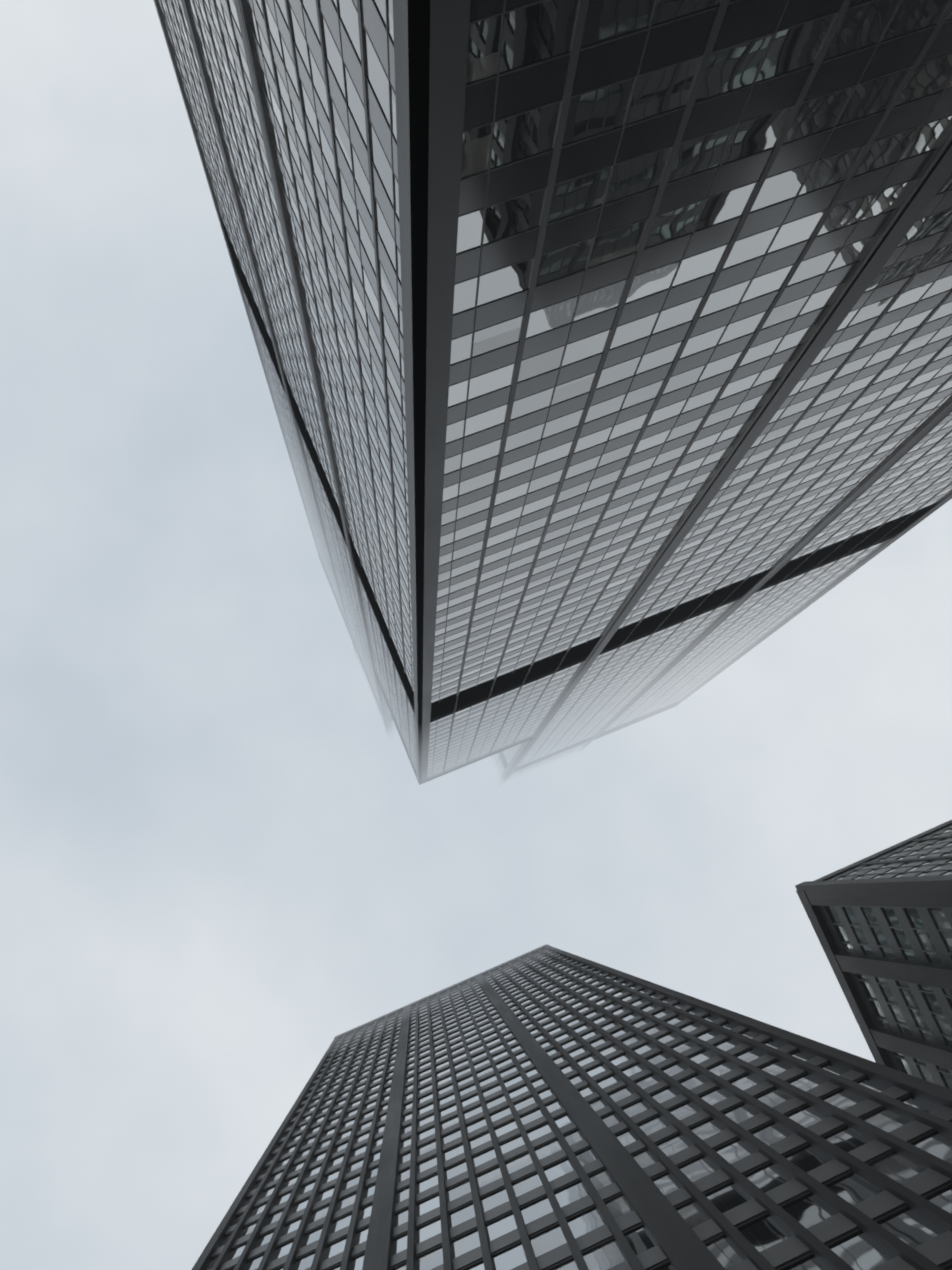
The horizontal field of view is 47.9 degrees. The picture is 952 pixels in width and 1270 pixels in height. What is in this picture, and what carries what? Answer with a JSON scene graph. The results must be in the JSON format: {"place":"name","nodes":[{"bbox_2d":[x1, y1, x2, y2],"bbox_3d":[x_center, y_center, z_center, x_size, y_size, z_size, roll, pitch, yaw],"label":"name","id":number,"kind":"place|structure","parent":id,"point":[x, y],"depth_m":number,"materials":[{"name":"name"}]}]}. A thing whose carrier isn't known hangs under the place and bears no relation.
{"place":"outdoors","nodes":[
{"label":"outdoors","id":0,"kind":"place"},
{"bbox_2d":[0,0,951,1269],"label":"sky","id":1,"kind":"structure","parent":0,"point":[218,868],"materials":[{"name":"grey"}]},
{"bbox_2d":[154,0,951,807],"bbox_3d":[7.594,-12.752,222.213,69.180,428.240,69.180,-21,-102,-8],"label":"skyscraper","id":2,"kind":"structure","parent":0,"point":[604,348],"depth_m":54.31,"materials":[{"name":"grey glass"}]},
{"bbox_2d":[192,944,951,1269],"bbox_3d":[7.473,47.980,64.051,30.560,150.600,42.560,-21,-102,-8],"label":"tower","id":3,"kind":"structure","parent":0,"point":[546,1107],"depth_m":46.38,"materials":[{"name":"black metal"}]},
{"bbox_2d":[795,820,951,1089],"bbox_3d":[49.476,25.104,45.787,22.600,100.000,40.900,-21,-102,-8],"label":"tower","id":4,"kind":"structure","parent":0,"point":[881,922],"depth_m":84.44,"materials":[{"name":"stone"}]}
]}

